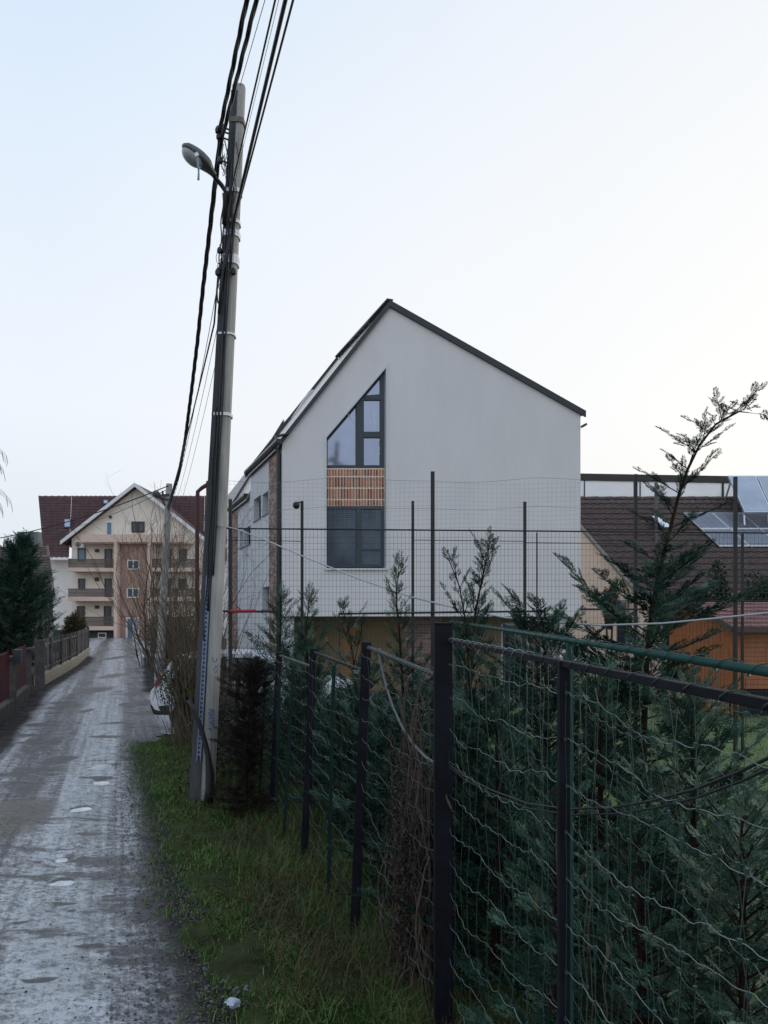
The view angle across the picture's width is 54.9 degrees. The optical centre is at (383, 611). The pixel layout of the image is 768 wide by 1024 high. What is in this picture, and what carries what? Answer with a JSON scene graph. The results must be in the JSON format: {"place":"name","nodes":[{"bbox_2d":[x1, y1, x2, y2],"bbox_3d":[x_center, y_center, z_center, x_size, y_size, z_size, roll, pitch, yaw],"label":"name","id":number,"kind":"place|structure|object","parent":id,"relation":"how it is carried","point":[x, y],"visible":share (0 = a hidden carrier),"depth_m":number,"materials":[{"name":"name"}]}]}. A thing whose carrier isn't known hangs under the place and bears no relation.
{"place":"outdoors","nodes":[
{"label":"outdoors","id":0,"kind":"place"},
{"bbox_2d":[0,638,226,726],"bbox_3d":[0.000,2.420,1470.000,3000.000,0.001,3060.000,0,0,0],"label":"ground","id":1,"kind":"structure","parent":0,"point":[32,674],"depth_m":36.30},
{"bbox_2d":[0,449,12,516],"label":"bare birch","id":2,"kind":"object","parent":1,"relation":"on","point":[5,481],"visible":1,"depth_m":9.00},
{"bbox_2d":[0,545,53,651],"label":"house","id":3,"kind":"structure","parent":1,"relation":"on","point":[45,552],"depth_m":37.22,"materials":[{"name":"tile"}]},
{"bbox_2d":[17,532,42,545],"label":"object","id":4,"kind":"structure","parent":1,"relation":"on","point":[38,536],"depth_m":71.25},
{"bbox_2d":[0,528,64,666],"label":"conifer","id":5,"kind":"object","parent":1,"relation":"on","point":[21,552],"visible":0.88,"depth_m":24.19,"materials":[{"name":"green plant"}]},
{"bbox_2d":[19,580,66,665],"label":"conifer","id":6,"kind":"object","parent":1,"relation":"on","point":[48,632],"visible":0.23,"depth_m":28.01,"materials":[{"name":"green plant"}]},
{"bbox_2d":[59,610,87,650],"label":"round bush","id":7,"kind":"object","parent":1,"relation":"on","point":[74,622],"visible":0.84,"depth_m":37.76,"materials":[{"name":"plant"}]},
{"bbox_2d":[38,483,226,637],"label":"apartment block","id":8,"kind":"structure","parent":1,"relation":"on","point":[72,574],"depth_m":66.00,"materials":[{"name":"beige paint"}]},
{"bbox_2d":[77,548,85,558],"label":"window","id":9,"kind":"structure","parent":8,"relation":"in","point":[79,550],"depth_m":65.92,"materials":[{"name":"blue glass"}]},
{"bbox_2d":[78,578,84,588],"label":"window","id":10,"kind":"structure","parent":8,"relation":"in","point":[81,581],"depth_m":65.92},
{"bbox_2d":[104,606,110,616],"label":"window","id":11,"kind":"structure","parent":8,"relation":"in","point":[107,609],"depth_m":65.92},
{"bbox_2d":[104,549,111,558],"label":"window","id":12,"kind":"structure","parent":8,"relation":"in","point":[107,555],"depth_m":65.92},
{"bbox_2d":[104,578,111,588],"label":"window","id":13,"kind":"structure","parent":8,"relation":"in","point":[107,582],"depth_m":65.92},
{"bbox_2d":[106,521,112,533],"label":"window","id":14,"kind":"structure","parent":8,"relation":"in","point":[109,524],"depth_m":65.90,"materials":[{"name":"white paint"}]},
{"bbox_2d":[126,617,134,637],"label":"entrance door","id":15,"kind":"structure","parent":8,"relation":"in","point":[128,633],"depth_m":65.04,"materials":[{"name":"white paint"}]},
{"bbox_2d":[127,560,139,569],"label":"window","id":16,"kind":"structure","parent":8,"relation":"in","point":[133,561],"depth_m":65.04,"materials":[{"name":"white paint"}]},
{"bbox_2d":[131,521,144,531],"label":"window","id":17,"kind":"structure","parent":8,"relation":"in","point":[140,524],"depth_m":65.92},
{"bbox_2d":[227,298,609,708],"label":"gabled house","id":18,"kind":"structure","parent":1,"relation":"on","point":[408,397],"depth_m":18.00,"materials":[{"name":"white paint"}]},
{"bbox_2d":[340,625,360,680],"bbox_3d":[-0.887,1.265,19.222,0.583,1.820,0.095,0,0,0],"label":"door","id":19,"kind":"structure","parent":18,"relation":"in","point":[344,646],"depth_m":19.21,"materials":[{"name":"brown wood"}]},
{"bbox_2d":[327,371,383,467],"bbox_3d":[-0.728,-4.700,18.131,1.469,2.391,0.078,0,0,0],"label":"window","id":20,"kind":"structure","parent":18,"relation":"in","point":[357,441],"depth_m":18.15,"materials":[{"name":"grey glass"}]},
{"bbox_2d":[324,507,388,569],"bbox_3d":[-0.698,-1.777,18.050,1.636,1.555,0.240,0,0,0],"label":"window","id":21,"kind":"structure","parent":18,"relation":"in","point":[345,558],"depth_m":18.15,"materials":[{"name":"grey glass"}]},
{"bbox_2d":[501,624,528,690],"bbox_3d":[3.382,1.250,19.235,0.789,1.900,0.070,0,0,0],"label":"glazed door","id":22,"kind":"structure","parent":18,"relation":"in","point":[508,626],"depth_m":19.24,"materials":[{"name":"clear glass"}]},
{"bbox_2d":[572,482,767,678],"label":"peach house","id":23,"kind":"structure","parent":1,"relation":"on","point":[605,513],"depth_m":25.16,"materials":[{"name":"brown tile"}]},
{"bbox_2d":[617,600,628,645],"bbox_3d":[7.653,0.470,23.746,0.083,1.660,0.550,0,0,-20],"label":"window","id":24,"kind":"structure","parent":23,"relation":"in","point":[620,635],"depth_m":23.67,"materials":[{"name":"glass"}]},
{"bbox_2d":[580,473,732,496],"bbox_3d":[10.986,-4.355,27.600,9.558,1.590,0.140,0,0,0],"label":"pergola","id":25,"kind":"object","parent":23,"relation":"on","point":[612,485],"visible":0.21,"depth_m":27.59,"materials":[{"name":"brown wood"}]},
{"bbox_2d":[724,476,767,524],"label":"solar collector","id":26,"kind":"object","parent":23,"relation":"on","point":[752,499],"visible":0.94,"depth_m":25.81,"materials":[{"name":"glass"}]},
{"bbox_2d":[756,476,767,501],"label":"solar collector","id":27,"kind":"object","parent":23,"relation":"on","point":[763,481],"visible":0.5,"depth_m":26.17,"materials":[{"name":"glass"}]},
{"bbox_2d":[0,638,236,1023],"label":"road","id":28,"kind":"structure","parent":0,"point":[96,692],"depth_m":6.68,"materials":[{"name":"asphalt"}]},
{"bbox_2d":[0,644,36,725],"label":"gate wall","id":29,"kind":"structure","parent":28,"relation":"on","point":[17,689],"depth_m":16.84,"materials":[{"name":"paint"}]},
{"bbox_2d":[13,649,21,662],"bbox_3d":[-8.335,1.020,16.829,0.160,0.300,0.260,0,0,-21],"label":"letter box","id":30,"kind":"object","parent":29,"relation":"attached to","point":[17,655],"visible":1,"depth_m":16.71,"materials":[{"name":"metal"}]},
{"bbox_2d":[49,881,73,885],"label":"puddle","id":31,"kind":"object","parent":28,"relation":"on","point":[62,883],"visible":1,"depth_m":6.31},
{"bbox_2d":[34,627,89,689],"bbox_3d":[-13.218,1.570,31.404,0.400,1.460,20.867,0,0,-18],"label":"slat fence","id":32,"kind":"object","parent":28,"relation":"on","point":[52,672],"visible":0.98,"depth_m":26.23,"materials":[{"name":"concrete"}]},
{"bbox_2d":[85,764,111,769],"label":"puddle","id":33,"kind":"object","parent":28,"relation":"on","point":[99,767],"visible":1,"depth_m":10.99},
{"bbox_2d":[57,485,254,677],"bbox_3d":[-6.116,-0.620,20.474,4.862,5.857,5.444,0,0,13],"label":"bare shrub","id":34,"kind":"object","parent":28,"relation":"on","point":[147,625],"visible":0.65,"depth_m":20.16,"materials":[{"name":"plant"}]},
{"bbox_2d":[95,472,225,660],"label":"bare tree","id":35,"kind":"object","parent":28,"relation":"on","point":[146,650],"visible":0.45,"depth_m":26.27,"materials":[{"name":"plant"}]},
{"bbox_2d":[129,595,193,666],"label":"bare shrub","id":36,"kind":"object","parent":28,"relation":"on","point":[135,648],"visible":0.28,"depth_m":30.35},
{"bbox_2d":[156,483,171,655],"bbox_3d":[-6.831,-0.796,22.892,0.536,6.304,0.275,0,0,0],"label":"utility pole","id":37,"kind":"object","parent":28,"relation":"on","point":[168,493],"visible":0.53,"depth_m":22.81,"materials":[{"name":"concrete"}]},
{"bbox_2d":[0,486,167,537],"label":"overhead cable","id":38,"kind":"object","parent":37,"relation":"attached to","point":[91,514],"visible":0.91,"depth_m":23.86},
{"bbox_2d":[137,630,225,710],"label":"bare shrub","id":39,"kind":"object","parent":28,"relation":"on","point":[166,660],"visible":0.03,"depth_m":13.71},
{"bbox_2d":[90,493,282,663],"bbox_3d":[-3.920,-0.112,15.140,3.212,4.830,4.136,0,0,15],"label":"bare shrub","id":40,"kind":"object","parent":28,"relation":"on","point":[199,586],"visible":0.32,"depth_m":15.42,"materials":[{"name":"plant"}]},
{"bbox_2d":[143,615,266,723],"bbox_3d":[-3.333,1.048,13.881,2.326,2.511,2.136,0,0,0],"label":"bare shrub","id":41,"kind":"object","parent":28,"relation":"on","point":[234,644],"visible":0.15,"depth_m":13.65,"materials":[{"name":"plant"}]},
{"bbox_2d":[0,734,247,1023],"bbox_3d":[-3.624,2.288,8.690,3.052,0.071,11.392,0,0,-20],"label":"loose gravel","id":42,"kind":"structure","parent":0,"point":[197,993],"depth_m":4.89,"materials":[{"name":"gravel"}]},
{"bbox_2d":[195,481,207,639],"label":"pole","id":43,"kind":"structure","parent":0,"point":[200,489],"depth_m":12.57,"materials":[{"name":"metal"}]},
{"bbox_2d":[135,731,581,1023],"bbox_3d":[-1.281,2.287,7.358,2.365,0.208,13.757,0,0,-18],"label":"grass verge","id":44,"kind":"object","parent":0,"point":[222,965],"depth_m":5.11,"materials":[{"name":"plant"}]},
{"bbox_2d":[171,645,191,737],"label":"bare shrub","id":45,"kind":"object","parent":44,"relation":"on","point":[181,734],"visible":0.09,"depth_m":13.09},
{"bbox_2d":[132,513,242,733],"bbox_3d":[-3.454,0.246,12.859,2.068,4.114,1.937,0,0,0],"label":"bare shrub","id":46,"kind":"object","parent":44,"relation":"on","point":[180,616],"visible":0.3,"depth_m":12.89,"materials":[{"name":"plant"}]},
{"bbox_2d":[112,740,264,1023],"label":"grass","id":47,"kind":"structure","parent":44,"relation":"on","point":[174,866],"depth_m":6.36,"materials":[{"name":"plant"}]},
{"bbox_2d":[126,485,252,745],"bbox_3d":[-3.414,0.083,12.638,1.915,4.440,2.788,0,0,-24],"label":"bare shrub","id":48,"kind":"object","parent":44,"relation":"on","point":[189,711],"visible":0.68,"depth_m":12.30,"materials":[{"name":"plant"}]},
{"bbox_2d":[108,513,280,734],"bbox_3d":[-3.606,0.233,13.457,1.974,4.139,4.316,0,0,-31],"label":"bare shrub","id":49,"kind":"object","parent":44,"relation":"on","point":[177,613],"visible":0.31,"depth_m":13.40,"materials":[{"name":"plant"}]},
{"bbox_2d":[156,656,233,736],"bbox_3d":[-3.223,1.665,12.768,1.485,1.835,0.868,0,0,-28],"label":"ivy patch","id":50,"kind":"object","parent":44,"relation":"on","point":[174,680],"visible":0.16,"depth_m":12.43,"materials":[{"name":"plant"}]},
{"bbox_2d":[187,699,214,804],"bbox_3d":[-2.120,1.644,8.550,0.319,1.267,0.110,0,0,0],"label":"cable conduit","id":51,"kind":"object","parent":44,"relation":"on","point":[209,778],"visible":0.92,"depth_m":8.52,"materials":[{"name":"plastic"}]},
{"bbox_2d":[133,623,288,751],"bbox_3d":[-2.369,1.188,11.469,2.771,2.234,2.361,0,0,-24],"label":"bare shrub","id":52,"kind":"object","parent":44,"relation":"on","point":[167,694],"visible":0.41,"depth_m":11.64,"materials":[{"name":"plant"}]},
{"bbox_2d":[189,83,245,800],"bbox_3d":[-1.987,-1.965,8.844,0.650,8.629,0.283,0,0,0],"label":"utility pole","id":53,"kind":"object","parent":44,"relation":"on","point":[206,704],"visible":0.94,"depth_m":8.76,"materials":[{"name":"concrete"}]},
{"bbox_2d":[168,290,216,512],"bbox_3d":[-4.299,-3.443,15.765,0.009,0.920,14.790,0,0,-18],"label":"overhead cable","id":54,"kind":"object","parent":53,"relation":"attached to","point":[198,386],"visible":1,"depth_m":11.19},
{"bbox_2d":[167,276,218,506],"bbox_3d":[-4.315,-3.587,15.766,0.041,0.824,14.809,0,0,-19],"label":"overhead cable","id":55,"kind":"object","parent":53,"relation":"attached to","point":[200,380],"visible":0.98,"depth_m":10.90,"materials":[{"name":"rubber"}]},
{"bbox_2d":[171,320,218,515],"bbox_3d":[-4.271,-3.123,15.765,0.007,0.651,14.776,0,0,-18],"label":"overhead cable","id":56,"kind":"object","parent":53,"relation":"attached to","point":[199,408],"visible":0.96,"depth_m":11.23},
{"bbox_2d":[182,143,226,224],"bbox_3d":[-2.092,-4.930,8.519,0.302,0.701,0.629,0,0,19],"label":"street lamp","id":57,"kind":"object","parent":53,"relation":"attached to","point":[194,156],"visible":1,"depth_m":8.40,"materials":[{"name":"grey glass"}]},
{"bbox_2d":[168,0,249,505],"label":"overhead cable","id":58,"kind":"object","parent":53,"relation":"attached to","point":[235,52],"visible":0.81,"depth_m":8.95,"materials":[{"name":"rubber"}]},
{"bbox_2d":[168,0,258,510],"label":"overhead cable","id":59,"kind":"object","parent":53,"relation":"attached to","point":[244,48],"visible":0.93,"depth_m":8.90,"materials":[{"name":"rubber"}]},
{"bbox_2d":[220,0,275,255],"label":"overhead cable","id":60,"kind":"object","parent":53,"relation":"attached to","point":[268,28],"visible":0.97,"depth_m":7.20,"materials":[{"name":"rubber"}]},
{"bbox_2d":[218,0,287,313],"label":"overhead cable","id":61,"kind":"object","parent":53,"relation":"attached to","point":[277,34],"visible":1,"depth_m":7.06,"materials":[{"name":"rubber"}]},
{"bbox_2d":[234,0,278,183],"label":"overhead cable","id":62,"kind":"object","parent":53,"relation":"attached to","point":[257,87],"visible":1,"depth_m":7.04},
{"bbox_2d":[230,0,293,268],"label":"overhead cable","id":63,"kind":"object","parent":53,"relation":"attached to","point":[277,58],"visible":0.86,"depth_m":6.89,"materials":[{"name":"rubber"}]},
{"bbox_2d":[217,525,767,625],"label":"service cable","id":64,"kind":"object","parent":53,"relation":"attached to","point":[504,616],"visible":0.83,"depth_m":6.00,"materials":[{"name":"rubber"}]},
{"bbox_2d":[174,694,269,736],"bbox_3d":[-2.890,1.877,13.338,1.780,0.845,0.074,0,0,0],"label":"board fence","id":65,"kind":"object","parent":44,"relation":"on","point":[177,723],"visible":0.05,"depth_m":13.31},
{"bbox_2d":[172,691,285,807],"bbox_3d":[-1.998,2.053,10.470,1.461,1.933,3.895,0,0,0],"label":"weed patch","id":66,"kind":"object","parent":44,"relation":"on","point":[221,735],"visible":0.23,"depth_m":9.72,"materials":[{"name":"plant"}]},
{"bbox_2d":[224,997,240,1008],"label":"paper litter","id":67,"kind":"object","parent":44,"relation":"on","point":[232,1002],"visible":1,"depth_m":4.19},
{"bbox_2d":[206,651,291,817],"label":"dead thuja","id":68,"kind":"object","parent":44,"relation":"on","point":[249,677],"visible":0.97,"depth_m":8.19,"materials":[{"name":"brown plant"}]},
{"bbox_2d":[219,579,326,759],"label":"cypress","id":69,"kind":"object","parent":44,"relation":"on","point":[282,597],"visible":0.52,"depth_m":10.34,"materials":[{"name":"green plant"}]},
{"bbox_2d":[235,581,353,798],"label":"cypress","id":70,"kind":"object","parent":44,"relation":"on","point":[301,647],"visible":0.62,"depth_m":8.54,"materials":[{"name":"green plant"}]},
{"bbox_2d":[254,660,344,788],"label":"cypress","id":71,"kind":"object","parent":44,"relation":"on","point":[295,705],"visible":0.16,"depth_m":9.35,"materials":[{"name":"green plant"}]},
{"bbox_2d":[150,737,469,1023],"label":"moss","id":72,"kind":"object","parent":44,"relation":"on","point":[198,840],"visible":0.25,"depth_m":5.89,"materials":[{"name":"plant"}]},
{"bbox_2d":[146,743,513,1020],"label":"fallen leaves","id":73,"kind":"object","parent":44,"relation":"on","point":[285,899],"visible":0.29,"depth_m":5.36,"materials":[{"name":"brown plant"}]},
{"bbox_2d":[220,622,453,1023],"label":"wire fence","id":74,"kind":"object","parent":44,"relation":"on","point":[441,673],"visible":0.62,"depth_m":4.59,"materials":[{"name":"metal"}]},
{"bbox_2d":[377,677,432,1014],"bbox_3d":[0.152,1.546,4.439,0.390,2.352,0.817,0,0,0],"label":"dried vine","id":75,"kind":"object","parent":74,"relation":"hanging from","point":[409,873],"visible":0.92,"depth_m":4.26,"materials":[{"name":"brown plant"}]},
{"bbox_2d":[377,653,432,762],"bbox_3d":[0.127,0.524,4.347,0.043,0.562,1.016,0,0,-18],"label":"rope","id":76,"kind":"object","parent":74,"relation":"hanging from","point":[402,727],"visible":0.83,"depth_m":4.56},
{"bbox_2d":[426,646,609,1023],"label":"dry stalks","id":77,"kind":"object","parent":74,"relation":"attached to","point":[537,910],"visible":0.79,"depth_m":2.25,"materials":[{"name":"plant"}]},
{"bbox_2d":[271,683,414,826],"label":"cypress","id":78,"kind":"object","parent":44,"relation":"on","point":[324,751],"visible":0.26,"depth_m":7.51,"materials":[{"name":"green plant"}]},
{"bbox_2d":[287,650,407,839],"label":"cypress","id":79,"kind":"object","parent":44,"relation":"on","point":[346,727],"visible":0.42,"depth_m":6.98,"materials":[{"name":"green plant"}]},
{"bbox_2d":[305,595,397,793],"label":"cypress","id":80,"kind":"object","parent":44,"relation":"on","point":[350,637],"visible":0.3,"depth_m":7.99,"materials":[{"name":"green plant"}]},
{"bbox_2d":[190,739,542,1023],"bbox_3d":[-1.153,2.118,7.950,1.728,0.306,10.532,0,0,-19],"label":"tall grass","id":81,"kind":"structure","parent":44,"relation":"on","point":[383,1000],"depth_m":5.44,"materials":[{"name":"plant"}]},
{"bbox_2d":[302,693,455,884],"bbox_3d":[0.124,1.500,6.238,1.423,1.603,1.488,0,0,-26],"label":"cypress","id":82,"kind":"object","parent":44,"relation":"on","point":[379,750],"visible":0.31,"depth_m":6.17,"materials":[{"name":"green plant"}]},
{"bbox_2d":[328,670,503,900],"bbox_3d":[0.320,1.366,5.655,1.437,1.872,1.232,0,0,35],"label":"cypress","id":83,"kind":"object","parent":44,"relation":"on","point":[424,687],"visible":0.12,"depth_m":5.59,"materials":[{"name":"green plant"}]},
{"bbox_2d":[341,689,574,958],"bbox_3d":[0.474,1.395,4.845,1.497,1.814,1.368,0,0,0],"label":"cypress","id":84,"kind":"object","parent":44,"relation":"on","point":[464,719],"visible":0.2,"depth_m":4.82,"materials":[{"name":"green plant"}]},
{"bbox_2d":[379,673,631,1000],"bbox_3d":[0.659,1.325,4.321,1.220,1.952,1.353,0,0,-34],"label":"cypress","id":85,"kind":"object","parent":44,"relation":"on","point":[470,902],"visible":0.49,"depth_m":4.28,"materials":[{"name":"green plant"}]},
{"bbox_2d":[456,757,685,1023],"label":"cypress","id":86,"kind":"object","parent":44,"relation":"on","point":[538,980],"visible":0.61,"depth_m":3.32,"materials":[{"name":"green plant"}]},
{"bbox_2d":[447,638,767,1023],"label":"wire fence","id":87,"kind":"object","parent":44,"relation":"on","point":[741,697],"visible":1,"depth_m":2.00,"materials":[{"name":"metal"}]},
{"bbox_2d":[447,756,767,809],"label":"drooping cable","id":88,"kind":"object","parent":87,"relation":"hanging from","point":[750,766],"visible":0.83,"depth_m":1.55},
{"bbox_2d":[513,787,767,1023],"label":"cypress","id":89,"kind":"object","parent":44,"relation":"on","point":[642,864],"visible":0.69,"depth_m":2.90,"materials":[{"name":"green plant"}]},
{"bbox_2d":[590,768,767,1023],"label":"cypress","id":90,"kind":"object","parent":44,"relation":"on","point":[733,1013],"visible":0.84,"depth_m":2.70,"materials":[{"name":"green plant"}]},
{"bbox_2d":[0,0,767,578],"label":"sky","id":91,"kind":"structure","parent":0,"point":[574,193],"materials":[{"name":"white"}]},
{"bbox_2d":[226,676,767,1023],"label":"lawn","id":92,"kind":"structure","parent":0,"point":[748,741],"depth_m":11.62,"materials":[{"name":"plant"}]},
{"bbox_2d":[150,649,353,721],"bbox_3d":[-2.517,1.580,15.090,4.027,1.560,1.794,0,0,0],"label":"parked car","id":93,"kind":"object","parent":92,"relation":"on","point":[155,708],"visible":0.12,"depth_m":14.26,"materials":[{"name":"white paint"}]},
{"bbox_2d":[333,550,432,816],"bbox_3d":[0.257,0.859,7.145,1.427,2.883,1.266,0,0,0],"label":"cypress","id":94,"kind":"object","parent":92,"relation":"on","point":[399,653],"visible":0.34,"depth_m":6.97,"materials":[{"name":"green plant"}]},
{"bbox_2d":[377,526,535,909],"bbox_3d":[0.644,0.822,5.567,1.162,2.957,1.081,0,0,-21],"label":"cypress","id":95,"kind":"object","parent":92,"relation":"on","point":[462,633],"visible":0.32,"depth_m":5.57,"materials":[{"name":"green plant"}]},
{"bbox_2d":[425,546,505,849],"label":"cypress","id":96,"kind":"object","parent":92,"relation":"on","point":[454,574],"visible":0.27,"depth_m":5.74,"materials":[{"name":"green plant"}]},
{"bbox_2d":[223,471,767,750],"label":"tall fence","id":97,"kind":"object","parent":92,"relation":"on","point":[635,532],"visible":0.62,"depth_m":12.00,"materials":[{"name":"metal"}]},
{"bbox_2d":[229,607,255,612],"bbox_3d":[-2.267,-0.027,11.880,0.422,0.106,0.052,0,0,0],"label":"red tube","id":98,"kind":"object","parent":97,"relation":"attached to","point":[244,611],"visible":1,"depth_m":11.86,"materials":[{"name":"plastic"}]},
{"bbox_2d":[295,621,767,1023],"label":"wire fence","id":99,"kind":"object","parent":92,"relation":"on","point":[743,667],"visible":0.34,"depth_m":2.25,"materials":[{"name":"metal"}]},
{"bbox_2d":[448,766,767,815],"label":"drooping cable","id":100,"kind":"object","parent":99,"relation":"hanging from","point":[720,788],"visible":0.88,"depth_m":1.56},
{"bbox_2d":[453,583,660,934],"bbox_3d":[1.112,1.050,5.119,1.687,2.501,1.616,0,0,0],"label":"cypress","id":101,"kind":"object","parent":92,"relation":"on","point":[522,622],"visible":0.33,"depth_m":4.98,"materials":[{"name":"green plant"}]},
{"bbox_2d":[453,653,736,1004],"bbox_3d":[1.317,1.272,4.316,1.400,2.060,1.320,0,0,40],"label":"cypress","id":102,"kind":"object","parent":92,"relation":"on","point":[600,746],"visible":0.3,"depth_m":4.30,"materials":[{"name":"green plant"}]},
{"bbox_2d":[602,584,619,665],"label":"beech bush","id":103,"kind":"object","parent":92,"relation":"on","point":[609,589],"visible":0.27,"depth_m":18.41,"materials":[{"name":"plant"}]},
{"bbox_2d":[509,381,767,934],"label":"cypress","id":104,"kind":"object","parent":92,"relation":"on","point":[613,609],"visible":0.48,"depth_m":4.94,"materials":[{"name":"green plant"}]},
{"bbox_2d":[573,667,767,1023],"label":"cypress","id":105,"kind":"object","parent":92,"relation":"on","point":[682,702],"visible":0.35,"depth_m":3.85,"materials":[{"name":"green plant"}]},
{"bbox_2d":[644,578,701,670],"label":"hedge shrub","id":106,"kind":"object","parent":92,"relation":"on","point":[666,637],"visible":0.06,"depth_m":19.12,"materials":[{"name":"green plant"}]},
{"bbox_2d":[652,600,767,715],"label":"garden shed","id":107,"kind":"structure","parent":92,"relation":"on","point":[690,632],"depth_m":16.19,"materials":[{"name":"orange"}]},
{"bbox_2d":[695,559,732,601],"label":"hedge shrub","id":108,"kind":"object","parent":92,"relation":"on","point":[713,594],"visible":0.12,"depth_m":19.08,"materials":[{"name":"green plant"}]},
{"bbox_2d":[738,569,767,601],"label":"hedge shrub","id":109,"kind":"object","parent":92,"relation":"on","point":[749,574],"visible":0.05,"depth_m":19.16,"materials":[{"name":"green plant"}]},
{"bbox_2d":[744,577,767,601],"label":"hedge shrub","id":110,"kind":"object","parent":92,"relation":"on","point":[751,594],"visible":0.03,"depth_m":19.00,"materials":[{"name":"green plant"}]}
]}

